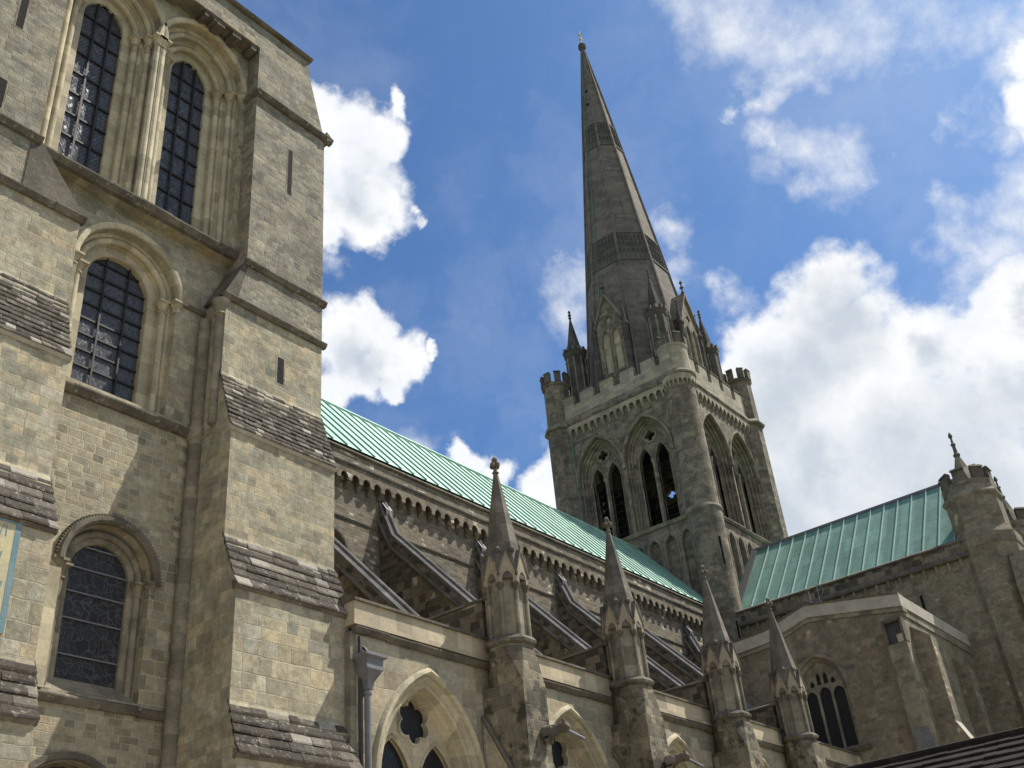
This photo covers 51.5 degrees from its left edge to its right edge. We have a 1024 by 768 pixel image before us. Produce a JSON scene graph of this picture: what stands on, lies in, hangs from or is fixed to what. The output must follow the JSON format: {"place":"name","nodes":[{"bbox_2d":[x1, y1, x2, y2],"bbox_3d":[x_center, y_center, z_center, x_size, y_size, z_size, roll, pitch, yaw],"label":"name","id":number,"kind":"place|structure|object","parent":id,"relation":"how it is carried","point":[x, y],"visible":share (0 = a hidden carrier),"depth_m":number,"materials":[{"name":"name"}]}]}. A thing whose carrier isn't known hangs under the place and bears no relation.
{"place":"outdoors","nodes":[
{"label":"outdoors","id":0,"kind":"place"},
{"bbox_2d":[0,0,362,767],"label":"bell tower","id":1,"kind":"structure","parent":0,"point":[168,468],"depth_m":27.76,"materials":[{"name":"stone"}]},
{"bbox_2d":[0,518,21,633],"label":"sundial","id":2,"kind":"object","parent":1,"relation":"attached to","point":[10,532],"visible":1,"depth_m":21.01,"materials":[{"name":"beige paint"}]},
{"bbox_2d":[44,516,161,702],"bbox_3d":[-9.691,5.209,24.902,0.710,4.350,2.875,-27,-38,30],"label":"window","id":3,"kind":"structure","parent":1,"relation":"in","point":[94,644],"depth_m":25.05,"materials":[{"name":"black glass"}]},
{"bbox_2d":[40,0,172,199],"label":"window","id":4,"kind":"structure","parent":1,"relation":"in","point":[94,113],"depth_m":32.04,"materials":[{"name":"stone"}]},
{"bbox_2d":[66,221,187,413],"bbox_3d":[-10.802,-1.918,29.075,0.939,5.590,3.717,-27,-38,30],"label":"window","id":5,"kind":"structure","parent":1,"relation":"in","point":[121,304],"depth_m":29.40,"materials":[{"name":"stone"}]},
{"bbox_2d":[134,17,247,244],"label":"window","id":6,"kind":"structure","parent":1,"relation":"in","point":[190,179],"depth_m":34.45,"materials":[{"name":"stone"}]},
{"bbox_2d":[236,0,1023,536],"label":"sky","id":7,"kind":"structure","parent":0,"point":[835,188],"materials":[{"name":"blue"}]},
{"bbox_2d":[843,727,1023,767],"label":"roof","id":8,"kind":"structure","parent":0,"point":[1003,749],"depth_m":28.24,"materials":[{"name":"grey tile"}]},
{"label":"ground","id":9,"kind":"structure","parent":0,"visible":0},
{"bbox_2d":[427,457,553,767],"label":"pinnacle buttress","id":10,"kind":"structure","parent":9,"relation":"on","point":[515,719],"depth_m":30.55,"materials":[{"name":"stone"}]},
{"bbox_2d":[540,718,584,744],"bbox_3d":[1.387,9.601,29.323,1.196,0.571,0.484,-11,-32,8],"label":"gargoyle","id":11,"kind":"object","parent":10,"relation":"attached to","point":[551,732],"visible":1,"depth_m":29.23,"materials":[{"name":"stone"}]},
{"bbox_2d":[321,398,702,659],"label":"nave","id":12,"kind":"structure","parent":9,"relation":"on","point":[438,504],"depth_m":53.82,"materials":[{"name":"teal stone"}]},
{"bbox_2d":[334,526,349,550],"bbox_3d":[-7.507,6.239,43.370,0.170,1.190,2.340,-27,-38,30],"label":"window","id":13,"kind":"structure","parent":12,"relation":"in","point":[336,530],"depth_m":43.88,"materials":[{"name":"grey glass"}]},
{"bbox_2d":[334,537,418,615],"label":"flying buttress","id":14,"kind":"structure","parent":12,"relation":"attached to","point":[357,577],"depth_m":35.92,"materials":[{"name":"stone"}]},
{"bbox_2d":[434,562,448,574],"bbox_3d":[-3.454,8.591,47.774,0.170,1.190,2.340,-27,-38,30],"label":"window","id":15,"kind":"structure","parent":12,"relation":"in","point":[438,565],"depth_m":48.20,"materials":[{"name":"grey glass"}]},
{"bbox_2d":[378,500,542,654],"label":"flying buttress","id":16,"kind":"structure","parent":12,"relation":"attached to","point":[417,581],"depth_m":43.63,"materials":[{"name":"stone"}]},
{"bbox_2d":[474,539,590,658],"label":"flying buttress","id":17,"kind":"structure","parent":12,"relation":"attached to","point":[553,637],"depth_m":46.26,"materials":[{"name":"stone"}]},
{"bbox_2d":[554,572,684,690],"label":"flying buttress","id":18,"kind":"structure","parent":12,"relation":"attached to","point":[580,621],"depth_m":53.08,"materials":[{"name":"stone"}]},
{"bbox_2d":[539,331,787,640],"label":"crossing tower","id":19,"kind":"structure","parent":12,"relation":"on","point":[631,451],"depth_m":79.14,"materials":[{"name":"grey stone"}]},
{"bbox_2d":[576,435,633,538],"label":"belfry window","id":20,"kind":"structure","parent":19,"relation":"in","point":[593,463],"depth_m":79.92,"materials":[{"name":"grey stone"}]},
{"bbox_2d":[596,471,625,538],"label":"belfry window","id":21,"kind":"structure","parent":19,"relation":"in","point":[600,483],"depth_m":82.34,"materials":[{"name":"grey stone"}]},
{"bbox_2d":[621,487,652,536],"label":"belfry window","id":22,"kind":"structure","parent":19,"relation":"in","point":[623,506],"depth_m":84.87,"materials":[{"name":"grey stone"}]},
{"bbox_2d":[562,32,724,401],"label":"spire","id":23,"kind":"structure","parent":19,"relation":"on","point":[636,304],"depth_m":89.76,"materials":[{"name":"stone"}]},
{"bbox_2d":[622,414,684,531],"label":"belfry window","id":24,"kind":"structure","parent":19,"relation":"in","point":[639,443],"depth_m":77.56,"materials":[{"name":"grey stone"}]},
{"bbox_2d":[654,483,679,524],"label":"belfry window","id":25,"kind":"structure","parent":19,"relation":"in","point":[669,487],"depth_m":86.77,"materials":[{"name":"grey stone"}]},
{"bbox_2d":[702,412,740,524],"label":"belfry window","id":26,"kind":"structure","parent":19,"relation":"in","point":[719,463],"depth_m":78.78,"materials":[{"name":"grey stone"}]},
{"bbox_2d":[728,431,767,539],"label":"belfry window","id":27,"kind":"structure","parent":19,"relation":"in","point":[745,481],"depth_m":81.34,"materials":[{"name":"grey stone"}]},
{"bbox_2d":[682,622,700,668],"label":"flying buttress","id":28,"kind":"structure","parent":12,"relation":"attached to","point":[693,646],"depth_m":63.40,"materials":[{"name":"stone"}]},
{"bbox_2d":[643,627,753,709],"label":"flying buttress","id":29,"kind":"structure","parent":12,"relation":"attached to","point":[672,661],"depth_m":56.60,"materials":[{"name":"stone"}]},
{"bbox_2d":[339,593,861,767],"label":"aisle","id":30,"kind":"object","parent":9,"relation":"on","point":[431,683],"visible":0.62,"depth_m":29.46,"materials":[{"name":"stone"}]},
{"bbox_2d":[353,636,387,767],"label":"downpipe","id":31,"kind":"object","parent":30,"relation":"attached to","point":[369,669],"visible":1,"depth_m":26.70,"materials":[{"name":"grey metal"}]},
{"bbox_2d":[372,668,485,767],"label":"window","id":32,"kind":"structure","parent":30,"relation":"in","point":[423,724],"depth_m":29.00,"materials":[{"name":"stone"}]},
{"bbox_2d":[549,705,609,767],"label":"window","id":33,"kind":"structure","parent":30,"relation":"in","point":[568,751],"depth_m":33.59,"materials":[{"name":"stone"}]},
{"bbox_2d":[667,733,700,767],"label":"window","id":34,"kind":"structure","parent":30,"relation":"in","point":[676,745],"depth_m":37.88,"materials":[{"name":"stone"}]},
{"bbox_2d":[762,758,770,767],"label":"window","id":35,"kind":"structure","parent":30,"relation":"in","point":[766,765],"depth_m":42.28,"materials":[{"name":"stone"}]},
{"bbox_2d":[558,517,668,767],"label":"pinnacle buttress","id":36,"kind":"structure","parent":9,"relation":"on","point":[639,738],"depth_m":35.49,"materials":[{"name":"stone"}]},
{"bbox_2d":[664,749,702,767],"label":"gargoyle","id":37,"kind":"object","parent":36,"relation":"attached to","point":[672,760],"visible":1,"depth_m":33.63,"materials":[{"name":"stone"}]},
{"bbox_2d":[660,565,763,767],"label":"pinnacle buttress","id":38,"kind":"structure","parent":9,"relation":"on","point":[718,689],"depth_m":40.23,"materials":[{"name":"stone"}]},
{"bbox_2d":[747,597,827,767],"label":"pinnacle buttress","id":39,"kind":"structure","parent":9,"relation":"on","point":[787,711],"depth_m":44.65,"materials":[{"name":"stone"}]},
{"bbox_2d":[732,592,995,762],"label":"side chapel","id":40,"kind":"structure","parent":9,"relation":"on","point":[886,675],"depth_m":51.90,"materials":[{"name":"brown stone"}]},
{"bbox_2d":[804,585,822,602],"bbox_3d":[15.953,11.505,55.692,1.208,1.813,0.400,-27,-38,30],"label":"aerial","id":41,"kind":"object","parent":40,"relation":"on","point":[809,595],"visible":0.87,"depth_m":55.81,"materials":[{"name":"metal"}]},
{"bbox_2d":[798,654,871,751],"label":"window","id":42,"kind":"structure","parent":40,"relation":"in","point":[826,681],"depth_m":52.21,"materials":[{"name":"black glass"}]},
{"bbox_2d":[736,433,1023,732],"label":"transept","id":43,"kind":"structure","parent":9,"relation":"on","point":[947,549],"depth_m":61.96,"materials":[{"name":"teal metal"}]}
]}

